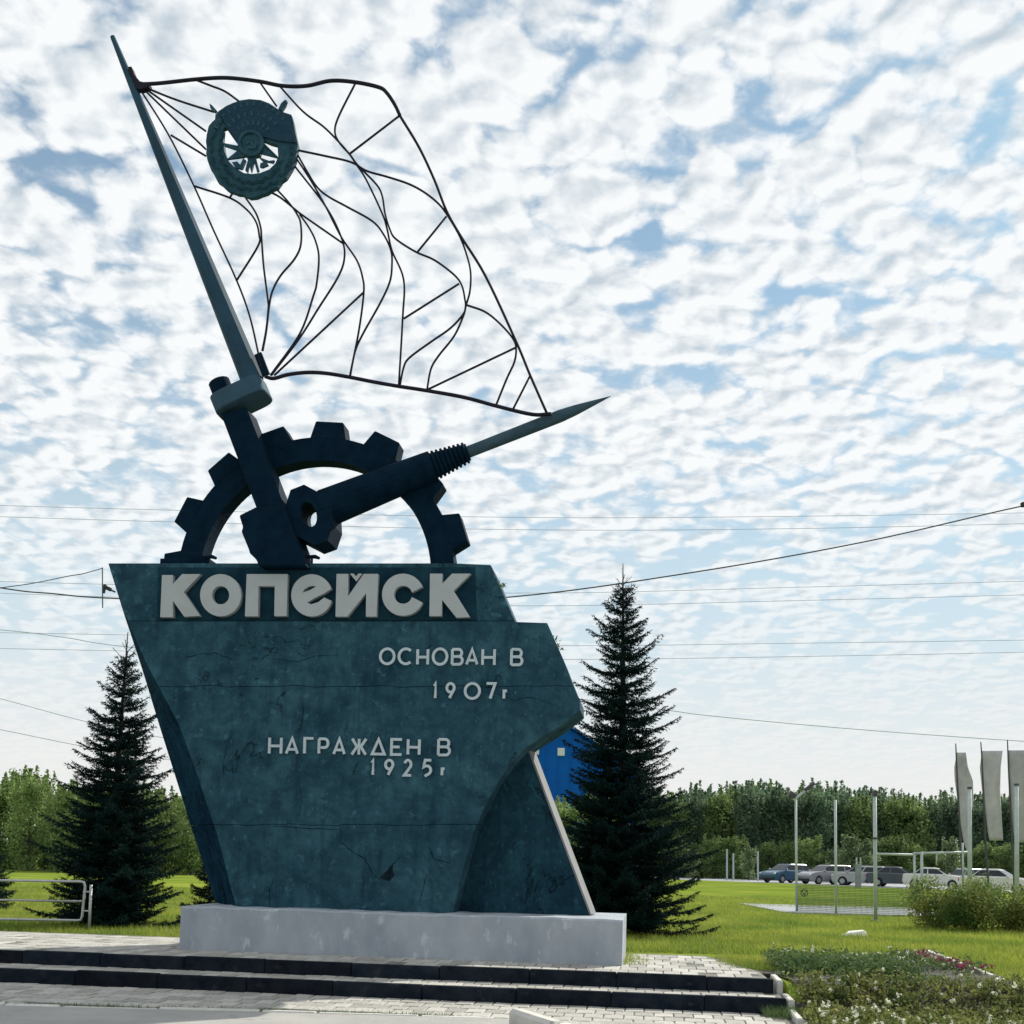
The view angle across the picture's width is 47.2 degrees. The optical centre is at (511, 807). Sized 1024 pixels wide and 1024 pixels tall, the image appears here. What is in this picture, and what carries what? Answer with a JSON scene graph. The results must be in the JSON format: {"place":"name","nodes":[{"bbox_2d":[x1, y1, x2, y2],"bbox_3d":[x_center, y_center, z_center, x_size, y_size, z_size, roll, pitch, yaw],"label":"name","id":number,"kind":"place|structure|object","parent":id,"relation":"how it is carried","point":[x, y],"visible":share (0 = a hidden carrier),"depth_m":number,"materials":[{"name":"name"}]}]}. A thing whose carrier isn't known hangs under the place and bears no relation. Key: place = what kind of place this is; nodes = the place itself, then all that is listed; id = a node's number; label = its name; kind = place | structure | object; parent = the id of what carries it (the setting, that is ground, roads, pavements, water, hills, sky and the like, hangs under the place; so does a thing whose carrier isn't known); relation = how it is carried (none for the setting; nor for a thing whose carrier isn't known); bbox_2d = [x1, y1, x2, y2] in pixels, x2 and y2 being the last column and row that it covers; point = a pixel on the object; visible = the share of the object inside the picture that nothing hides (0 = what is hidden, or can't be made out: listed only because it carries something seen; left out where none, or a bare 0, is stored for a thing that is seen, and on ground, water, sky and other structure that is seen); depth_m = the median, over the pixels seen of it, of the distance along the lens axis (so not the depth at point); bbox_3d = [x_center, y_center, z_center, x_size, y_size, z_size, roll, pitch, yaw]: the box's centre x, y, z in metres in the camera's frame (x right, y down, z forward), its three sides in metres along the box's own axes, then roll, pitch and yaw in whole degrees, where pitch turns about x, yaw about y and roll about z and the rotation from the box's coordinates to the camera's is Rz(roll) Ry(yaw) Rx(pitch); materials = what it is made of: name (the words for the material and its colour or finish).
{"place":"outdoors","nodes":[
{"label":"outdoors","id":0,"kind":"place"},
{"bbox_2d":[0,882,214,936],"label":"grass","id":1,"kind":"structure","parent":0,"point":[169,915],"depth_m":20.95,"materials":[{"name":"plant"}]},
{"bbox_2d":[0,1005,695,1023],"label":"road","id":2,"kind":"structure","parent":0,"point":[40,1015],"depth_m":11.01,"materials":[{"name":"asphalt"}]},
{"bbox_2d":[0,931,765,989],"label":"pavement","id":3,"kind":"structure","parent":0,"point":[169,946],"depth_m":14.40,"materials":[{"name":"stone"}]},
{"bbox_2d":[179,903,626,965],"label":"plinth","id":4,"kind":"structure","parent":3,"relation":"on","point":[596,938],"depth_m":14.49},
{"bbox_2d":[109,563,595,914],"bbox_3d":[-2.302,-0.886,15.533,6.880,4.596,0.901,1,-3,7],"label":"stele","id":5,"kind":"object","parent":4,"relation":"on","point":[361,736],"visible":0.98,"depth_m":15.14,"materials":[{"name":"concrete"}]},
{"bbox_2d":[209,374,310,569],"bbox_3d":[-3.326,-4.410,15.511,1.488,2.601,0.540,1,-3,7],"label":"leaning post","id":6,"kind":"object","parent":5,"relation":"on","point":[273,541],"visible":0.95,"depth_m":15.30,"materials":[{"name":"metal"}]},
{"bbox_2d":[110,35,269,378],"bbox_3d":[-4.345,-8.068,15.796,2.444,4.931,0.310,1,-3,7],"label":"flagpole","id":7,"kind":"object","parent":6,"relation":"on","point":[245,359],"visible":0.97,"depth_m":15.65,"materials":[{"name":"metal"}]},
{"bbox_2d":[128,66,551,416],"bbox_3d":[-2.349,-7.527,15.528,5.904,4.955,0.249,1,-3,7],"label":"flag frame","id":8,"kind":"object","parent":7,"relation":"attached to","point":[143,87],"visible":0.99,"depth_m":15.43,"materials":[{"name":"paint"}]},
{"bbox_2d":[206,99,299,200],"bbox_3d":[-3.457,-8.756,15.592,1.272,1.343,0.135,1,-3,7],"label":"order badge","id":9,"kind":"object","parent":8,"relation":"hanging from","point":[253,127],"visible":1,"depth_m":15.56,"materials":[{"name":"metal"}]},
{"bbox_2d":[160,421,469,562],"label":"gear arch","id":10,"kind":"structure","parent":5,"relation":"on","point":[201,523],"depth_m":15.57,"materials":[{"name":"metal"}]},
{"bbox_2d":[285,396,610,553],"bbox_3d":[-0.839,-4.336,15.255,4.191,1.967,0.498,1,-3,7],"label":"jackhammer","id":11,"kind":"object","parent":10,"relation":"on","point":[334,507],"visible":1,"depth_m":15.18,"materials":[{"name":"metal"}]},
{"bbox_2d":[0,982,809,1023],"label":"pavement","id":12,"kind":"structure","parent":0,"point":[36,993],"depth_m":12.13,"materials":[{"name":"stone"}]},
{"bbox_2d":[0,1000,466,1015],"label":"weeds","id":13,"kind":"object","parent":12,"relation":"on","point":[318,1011],"visible":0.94,"depth_m":11.52,"materials":[{"name":"plant"}]},
{"bbox_2d":[759,1003,802,1019],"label":"weeds","id":14,"kind":"object","parent":12,"relation":"on","point":[777,1012],"visible":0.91,"depth_m":12.10,"materials":[{"name":"green plant"}]},
{"bbox_2d":[0,505,1001,517],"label":"overhead wire","id":15,"kind":"object","parent":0,"point":[564,517],"visible":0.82,"depth_m":91.06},
{"bbox_2d":[2,593,1008,605],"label":"overhead wire","id":16,"kind":"object","parent":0,"point":[654,604],"visible":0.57,"depth_m":95.83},
{"bbox_2d":[0,648,1020,659],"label":"overhead wire","id":17,"kind":"object","parent":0,"point":[660,658],"visible":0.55,"depth_m":95.63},
{"bbox_2d":[0,506,1021,598],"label":"overhead wire","id":18,"kind":"object","parent":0,"point":[636,580],"visible":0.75,"depth_m":24.23,"materials":[{"name":"metal"}]},
{"bbox_2d":[0,581,1021,592],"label":"overhead wire","id":19,"kind":"object","parent":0,"point":[672,590],"visible":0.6,"depth_m":95.88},
{"bbox_2d":[0,851,1023,1020],"bbox_3d":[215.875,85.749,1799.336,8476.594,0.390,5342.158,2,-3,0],"label":"ground","id":20,"kind":"structure","parent":0,"point":[727,888],"depth_m":51.70,"materials":[{"name":"plant"}]},
{"bbox_2d":[0,833,17,909],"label":"spruce tree","id":21,"kind":"object","parent":20,"relation":"on","point":[3,894],"visible":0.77,"depth_m":24.00,"materials":[{"name":"green plant"}]},
{"bbox_2d":[0,782,25,868],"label":"belt tree","id":22,"kind":"object","parent":20,"relation":"on","point":[2,803],"visible":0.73,"depth_m":63.98,"materials":[{"name":"green plant"}]},
{"bbox_2d":[0,777,38,868],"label":"belt tree","id":23,"kind":"object","parent":20,"relation":"on","point":[24,835],"visible":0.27,"depth_m":64.93,"materials":[{"name":"green plant"}]},
{"bbox_2d":[2,765,43,868],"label":"belt tree","id":24,"kind":"object","parent":20,"relation":"on","point":[24,773],"visible":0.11,"depth_m":67.26,"materials":[{"name":"green plant"}]},
{"bbox_2d":[2,772,58,870],"bbox_3d":[-25.474,0.845,62.489,3.262,5.402,2.618,1,-3,1],"label":"belt tree","id":25,"kind":"object","parent":20,"relation":"on","point":[31,792],"visible":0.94,"depth_m":62.15,"materials":[{"name":"green plant"}]},
{"bbox_2d":[0,879,92,928],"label":"tube railing","id":26,"kind":"object","parent":20,"relation":"on","point":[62,920],"visible":0.96,"depth_m":18.42,"materials":[{"name":"metal"}]},
{"bbox_2d":[30,792,63,869],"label":"belt tree","id":27,"kind":"object","parent":20,"relation":"on","point":[42,862],"visible":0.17,"depth_m":65.62,"materials":[{"name":"green plant"}]},
{"bbox_2d":[34,780,84,871],"bbox_3d":[-23.895,1.004,62.153,3.091,5.119,2.481,0,-3,32],"label":"belt tree","id":28,"kind":"object","parent":20,"relation":"on","point":[63,794],"visible":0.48,"depth_m":61.81,"materials":[{"name":"green plant"}]},
{"bbox_2d":[22,632,185,927],"bbox_3d":[-6.569,-0.408,19.736,2.711,5.112,2.587,2,-3,0],"label":"spruce tree","id":29,"kind":"object","parent":20,"relation":"on","point":[120,895],"visible":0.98,"depth_m":19.37,"materials":[{"name":"green plant"}]},
{"bbox_2d":[144,785,180,872],"bbox_3d":[-19.191,1.239,63.935,2.729,5.045,2.592,-1,-3,44],"label":"belt tree","id":30,"kind":"object","parent":20,"relation":"on","point":[161,841],"visible":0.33,"depth_m":63.91,"materials":[{"name":"green plant"}]},
{"bbox_2d":[159,798,188,872],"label":"belt tree","id":31,"kind":"object","parent":20,"relation":"on","point":[175,810],"visible":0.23,"depth_m":65.33,"materials":[{"name":"green plant"}]},
{"bbox_2d":[169,799,201,874],"bbox_3d":[-17.461,1.595,63.578,2.352,4.347,2.233,-1,-3,40],"label":"belt tree","id":32,"kind":"object","parent":20,"relation":"on","point":[185,862],"visible":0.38,"depth_m":63.22,"materials":[{"name":"green plant"}]},
{"bbox_2d":[165,863,214,922],"bbox_3d":[-5.419,1.519,20.994,1.404,1.529,1.306,2,-3,0],"label":"spruce tree","id":33,"kind":"object","parent":20,"relation":"on","point":[205,892],"visible":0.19,"depth_m":20.84,"materials":[{"name":"green plant"}]},
{"bbox_2d":[182,819,203,874],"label":"belt tree","id":34,"kind":"object","parent":20,"relation":"on","point":[197,856],"visible":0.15,"depth_m":62.14,"materials":[{"name":"green plant"}]},
{"bbox_2d":[0,1002,492,1017],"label":"road kerb","id":35,"kind":"structure","parent":20,"relation":"on","point":[185,1008],"depth_m":11.43,"materials":[{"name":"concrete"}]},
{"bbox_2d":[0,963,785,1013],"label":"stone step","id":36,"kind":"object","parent":20,"relation":"on","point":[588,996],"visible":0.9,"depth_m":12.90,"materials":[{"name":"stone"}]},
{"bbox_2d":[0,950,772,993],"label":"stone step","id":37,"kind":"object","parent":36,"relation":"on","point":[582,978],"visible":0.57,"depth_m":13.44,"materials":[{"name":"stone"}]},
{"bbox_2d":[509,1008,569,1023],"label":"corner kerb","id":38,"kind":"structure","parent":20,"relation":"on","point":[519,1016],"depth_m":10.66,"materials":[{"name":"concrete"}]},
{"bbox_2d":[555,795,586,857],"bbox_3d":[2.747,1.753,58.056,2.900,4.633,3.609,0,-3,26],"label":"belt tree","id":39,"kind":"object","parent":20,"relation":"on","point":[562,809],"visible":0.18,"depth_m":57.58,"materials":[{"name":"green plant"}]},
{"bbox_2d":[560,568,721,938],"bbox_3d":[2.006,-1.007,21.187,3.460,6.917,3.609,0,-3,25],"label":"spruce tree","id":40,"kind":"object","parent":20,"relation":"on","point":[615,880],"visible":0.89,"depth_m":20.85,"materials":[{"name":"green plant"}]},
{"bbox_2d":[662,796,698,870],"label":"belt tree","id":41,"kind":"object","parent":20,"relation":"on","point":[684,816],"visible":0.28,"depth_m":111.42,"materials":[{"name":"green plant"}]},
{"bbox_2d":[683,792,721,876],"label":"belt tree","id":42,"kind":"object","parent":20,"relation":"on","point":[698,808],"visible":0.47,"depth_m":111.77,"materials":[{"name":"green plant"}]},
{"bbox_2d":[697,834,731,878],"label":"young tree","id":43,"kind":"object","parent":20,"relation":"on","point":[716,843],"visible":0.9,"depth_m":105.02,"materials":[{"name":"green plant"}]},
{"bbox_2d":[698,798,739,876],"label":"belt tree","id":44,"kind":"object","parent":20,"relation":"on","point":[711,824],"visible":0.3,"depth_m":112.41,"materials":[{"name":"green plant"}]},
{"bbox_2d":[705,786,743,876],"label":"belt tree","id":45,"kind":"object","parent":20,"relation":"on","point":[725,803],"visible":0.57,"depth_m":111.80,"materials":[{"name":"green plant"}]},
{"bbox_2d":[718,834,750,878],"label":"young tree","id":46,"kind":"object","parent":20,"relation":"on","point":[735,842],"visible":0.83,"depth_m":104.66,"materials":[{"name":"green plant"}]},
{"bbox_2d":[711,957,781,978],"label":"verge","id":47,"kind":"structure","parent":20,"relation":"on","point":[766,974],"depth_m":14.05,"materials":[{"name":"plant"}]},
{"bbox_2d":[711,952,782,970],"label":"weeds","id":48,"kind":"object","parent":47,"relation":"on","point":[750,962],"visible":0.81,"depth_m":15.02,"materials":[{"name":"green plant"}]},
{"bbox_2d":[739,845,756,879],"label":"young tree","id":49,"kind":"object","parent":20,"relation":"on","point":[748,865],"visible":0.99,"depth_m":98.80,"materials":[{"name":"green plant"}]},
{"bbox_2d":[731,780,770,877],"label":"belt tree","id":50,"kind":"object","parent":20,"relation":"on","point":[749,805],"visible":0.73,"depth_m":109.60,"materials":[{"name":"green plant"}]},
{"bbox_2d":[743,781,785,870],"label":"belt tree","id":51,"kind":"object","parent":20,"relation":"on","point":[768,798],"visible":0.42,"depth_m":111.86,"materials":[{"name":"green plant"}]},
{"bbox_2d":[754,840,790,879],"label":"young tree","id":52,"kind":"object","parent":20,"relation":"on","point":[769,849],"visible":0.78,"depth_m":105.80,"materials":[{"name":"green plant"}]},
{"bbox_2d":[756,786,793,867],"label":"belt tree","id":53,"kind":"object","parent":20,"relation":"on","point":[780,806],"visible":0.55,"depth_m":111.57,"materials":[{"name":"green plant"}]},
{"bbox_2d":[770,974,803,1023],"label":"step end kerb","id":54,"kind":"structure","parent":20,"relation":"on","point":[796,1017],"depth_m":12.60,"materials":[{"name":"concrete"}]},
{"bbox_2d":[779,786,826,863],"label":"belt tree","id":55,"kind":"object","parent":20,"relation":"on","point":[801,831],"visible":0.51,"depth_m":110.87,"materials":[{"name":"green plant"}]},
{"bbox_2d":[789,835,824,868],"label":"young tree","id":56,"kind":"object","parent":20,"relation":"on","point":[806,845],"visible":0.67,"depth_m":104.88,"materials":[{"name":"green plant"}]},
{"bbox_2d":[798,785,833,868],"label":"belt tree","id":57,"kind":"object","parent":20,"relation":"on","point":[821,803],"visible":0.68,"depth_m":109.89,"materials":[{"name":"green plant"}]},
{"bbox_2d":[626,893,1023,983],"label":"grass","id":58,"kind":"structure","parent":20,"relation":"on","point":[787,934],"depth_m":21.69,"materials":[{"name":"plant"}]},
{"bbox_2d":[741,903,920,916],"bbox_3d":[10.271,3.231,35.487,5.516,0.280,6.405,2,-3,0],"label":"concrete strip","id":59,"kind":"object","parent":20,"relation":"on","point":[791,908],"visible":0.14,"depth_m":34.70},
{"bbox_2d":[788,782,814,910],"bbox_3d":[8.191,1.171,33.275,0.753,3.813,0.231,2,-3,0],"label":"lamp mast","id":60,"kind":"object","parent":59,"relation":"on","point":[791,794],"visible":0.83,"depth_m":33.26,"materials":[{"name":"metal"}]},
{"bbox_2d":[798,885,918,916],"bbox_3d":[9.596,2.591,32.658,3.264,0.775,0.021,1,-3,20],"label":"wire net","id":61,"kind":"object","parent":60,"relation":"attached to","point":[813,900],"visible":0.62,"depth_m":32.69,"materials":[{"name":"metal"}]},
{"bbox_2d":[654,877,1011,891],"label":"parking lot","id":62,"kind":"structure","parent":20,"relation":"on","point":[814,883],"depth_m":93.36,"materials":[{"name":"asphalt"}]},
{"bbox_2d":[759,864,809,882],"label":"parked car","id":63,"kind":"object","parent":62,"relation":"on","point":[781,873],"visible":0.71,"depth_m":89.01,"materials":[{"name":"blue paint"}]},
{"bbox_2d":[798,865,851,884],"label":"parked car","id":64,"kind":"object","parent":62,"relation":"on","point":[818,874],"visible":0.6,"depth_m":87.06,"materials":[{"name":"silver paint"}]},
{"bbox_2d":[830,866,884,884],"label":"parked car","id":65,"kind":"object","parent":62,"relation":"on","point":[846,877],"visible":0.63,"depth_m":85.50,"materials":[{"name":"paint"}]},
{"bbox_2d":[865,866,912,886],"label":"parked car","id":66,"kind":"object","parent":62,"relation":"on","point":[889,875],"visible":0.52,"depth_m":83.50,"materials":[{"name":"paint"}]},
{"bbox_2d":[901,867,959,888],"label":"parked car","id":67,"kind":"object","parent":62,"relation":"on","point":[948,879],"visible":0.5,"depth_m":81.27,"materials":[{"name":"white paint"}]},
{"bbox_2d":[832,800,837,914],"bbox_3d":[8.804,1.413,31.780,0.234,3.233,0.246,2,-3,0],"label":"mast","id":68,"kind":"object","parent":20,"relation":"on","point":[835,844],"visible":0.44,"depth_m":31.77,"materials":[{"name":"metal"}]},
{"bbox_2d":[828,795,854,860],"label":"belt tree","id":69,"kind":"object","parent":20,"relation":"on","point":[841,811],"visible":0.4,"depth_m":111.51,"materials":[{"name":"green plant"}]},
{"bbox_2d":[838,833,863,867],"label":"young tree","id":70,"kind":"object","parent":20,"relation":"on","point":[846,841],"visible":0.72,"depth_m":98.86,"materials":[{"name":"green plant"}]},
{"bbox_2d":[837,793,885,864],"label":"belt tree","id":71,"kind":"object","parent":20,"relation":"on","point":[860,811],"visible":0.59,"depth_m":110.49,"materials":[{"name":"green plant"}]},
{"bbox_2d":[857,838,881,883],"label":"young tree","id":72,"kind":"object","parent":20,"relation":"on","point":[867,851],"visible":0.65,"depth_m":98.74,"materials":[{"name":"green plant"}]},
{"bbox_2d":[852,787,889,850],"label":"belt tree","id":73,"kind":"object","parent":20,"relation":"on","point":[862,791],"visible":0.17,"depth_m":112.97,"materials":[{"name":"green plant"}]},
{"bbox_2d":[869,790,880,921],"bbox_3d":[8.982,1.246,28.898,0.298,3.325,0.336,2,-3,0],"label":"camera mast","id":74,"kind":"object","parent":20,"relation":"on","point":[875,795],"visible":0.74,"depth_m":28.88,"materials":[{"name":"metal"}]},
{"bbox_2d":[762,954,1023,1021],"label":"flower bed soil","id":75,"kind":"structure","parent":20,"relation":"on","point":[937,973],"depth_m":12.73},
{"bbox_2d":[763,948,936,979],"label":"ornamental greens","id":76,"kind":"object","parent":75,"relation":"on","point":[818,962],"visible":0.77,"depth_m":14.09,"materials":[{"name":"green plant"}]},
{"bbox_2d":[763,943,988,972],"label":"border plants","id":77,"kind":"object","parent":75,"relation":"on","point":[905,954],"visible":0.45,"depth_m":15.85,"materials":[{"name":"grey plant"}]},
{"bbox_2d":[787,967,1023,1023],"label":"flowering herbs","id":78,"kind":"object","parent":75,"relation":"on","point":[824,1013],"visible":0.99,"depth_m":12.43,"materials":[{"name":"green plant"}]},
{"bbox_2d":[894,949,995,974],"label":"pink flowers","id":79,"kind":"object","parent":75,"relation":"on","point":[962,965],"visible":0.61,"depth_m":15.24,"materials":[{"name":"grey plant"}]},
{"bbox_2d":[880,834,918,871],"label":"young tree","id":80,"kind":"object","parent":20,"relation":"on","point":[897,860],"visible":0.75,"depth_m":105.64,"materials":[{"name":"green plant"}]},
{"bbox_2d":[878,792,921,866],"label":"belt tree","id":81,"kind":"object","parent":20,"relation":"on","point":[894,805],"visible":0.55,"depth_m":110.91,"materials":[{"name":"green plant"}]},
{"bbox_2d":[887,794,937,866],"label":"belt tree","id":82,"kind":"object","parent":20,"relation":"on","point":[919,815],"visible":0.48,"depth_m":110.52,"materials":[{"name":"green plant"}]},
{"bbox_2d":[877,843,966,899],"bbox_3d":[15.367,2.420,43.954,3.421,2.283,0.110,2,-3,0],"label":"pipe frame","id":83,"kind":"object","parent":20,"relation":"on","point":[962,852],"visible":0.73,"depth_m":43.94,"materials":[{"name":"grey paint"}]},
{"bbox_2d":[915,795,952,870],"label":"belt tree","id":84,"kind":"object","parent":20,"relation":"on","point":[934,814],"visible":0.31,"depth_m":112.26,"materials":[{"name":"green plant"}]},
{"bbox_2d":[937,836,965,873],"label":"young tree","id":85,"kind":"object","parent":20,"relation":"on","point":[950,859],"visible":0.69,"depth_m":98.73,"materials":[{"name":"green plant"}]},
{"bbox_2d":[932,792,975,864],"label":"belt tree","id":86,"kind":"object","parent":20,"relation":"on","point":[954,807],"visible":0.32,"depth_m":111.46,"materials":[{"name":"green plant"}]},
{"bbox_2d":[896,873,1023,931],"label":"hedge","id":87,"kind":"object","parent":20,"relation":"on","point":[974,905],"visible":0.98,"depth_m":25.47,"materials":[{"name":"green plant"}]},
{"bbox_2d":[954,743,973,886],"bbox_3d":[17.334,0.655,45.059,0.733,6.229,0.290,2,-3,0],"label":"banner flag","id":88,"kind":"object","parent":20,"relation":"on","point":[963,779],"visible":0.74,"depth_m":45.08,"materials":[{"name":"fabric"}]},
{"bbox_2d":[967,787,971,888],"bbox_3d":[16.387,1.436,41.996,0.217,4.354,0.180,2,-3,0],"label":"pole","id":89,"kind":"object","parent":20,"relation":"on","point":[969,852],"visible":0.83,"depth_m":41.97,"materials":[{"name":"metal"}]},
{"bbox_2d":[972,802,1000,868],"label":"belt tree","id":90,"kind":"object","parent":20,"relation":"on","point":[980,811],"visible":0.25,"depth_m":111.06,"materials":[{"name":"green plant"}]},
{"bbox_2d":[973,841,1006,869],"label":"young tree","id":91,"kind":"object","parent":20,"relation":"on","point":[979,848],"visible":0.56,"depth_m":105.18,"materials":[{"name":"green plant"}]},
{"bbox_2d":[957,868,1023,891],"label":"parked car","id":92,"kind":"object","parent":20,"relation":"on","point":[1001,875],"visible":0.25,"depth_m":69.29,"materials":[{"name":"beige paint"}]},
{"bbox_2d":[980,742,1002,889],"bbox_3d":[18.413,0.640,45.061,0.937,6.316,0.291,2,-3,0],"label":"banner flag","id":93,"kind":"object","parent":20,"relation":"on","point":[990,768],"visible":0.97,"depth_m":45.08,"materials":[{"name":"fabric"}]},
{"bbox_2d":[989,841,1023,877],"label":"young tree","id":94,"kind":"object","parent":20,"relation":"on","point":[1005,850],"visible":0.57,"depth_m":105.39,"materials":[{"name":"green plant"}]},
{"bbox_2d":[993,793,1020,871],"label":"belt tree","id":95,"kind":"object","parent":20,"relation":"on","point":[1006,828],"visible":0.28,"depth_m":111.58,"materials":[{"name":"green plant"}]},
{"bbox_2d":[1007,740,1023,892],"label":"banner flag","id":96,"kind":"object","parent":20,"relation":"on","point":[1015,759],"visible":0.81,"depth_m":45.09,"materials":[{"name":"fabric"}]},
{"bbox_2d":[1014,784,1018,900],"bbox_3d":[18.069,1.401,41.999,0.212,4.513,0.180,2,-3,0],"label":"pole","id":97,"kind":"object","parent":20,"relation":"on","point":[1016,844],"visible":0.83,"depth_m":41.97,"materials":[{"name":"metal"}]},
{"bbox_2d":[0,516,1023,529],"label":"overhead wire","id":98,"kind":"object","parent":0,"point":[530,529],"visible":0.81,"depth_m":91.02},
{"bbox_2d":[0,0,1023,839],"label":"sky","id":99,"kind":"structure","parent":0,"point":[783,240],"materials":[{"name":"blue"}]},
{"bbox_2d":[3,630,1023,741],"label":"overhead wire","id":100,"kind":"object","parent":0,"point":[654,708],"visible":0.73,"depth_m":70.29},
{"bbox_2d":[536,728,638,865],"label":"blue building","id":101,"kind":"structure","parent":0,"point":[556,759],"depth_m":72.18,"materials":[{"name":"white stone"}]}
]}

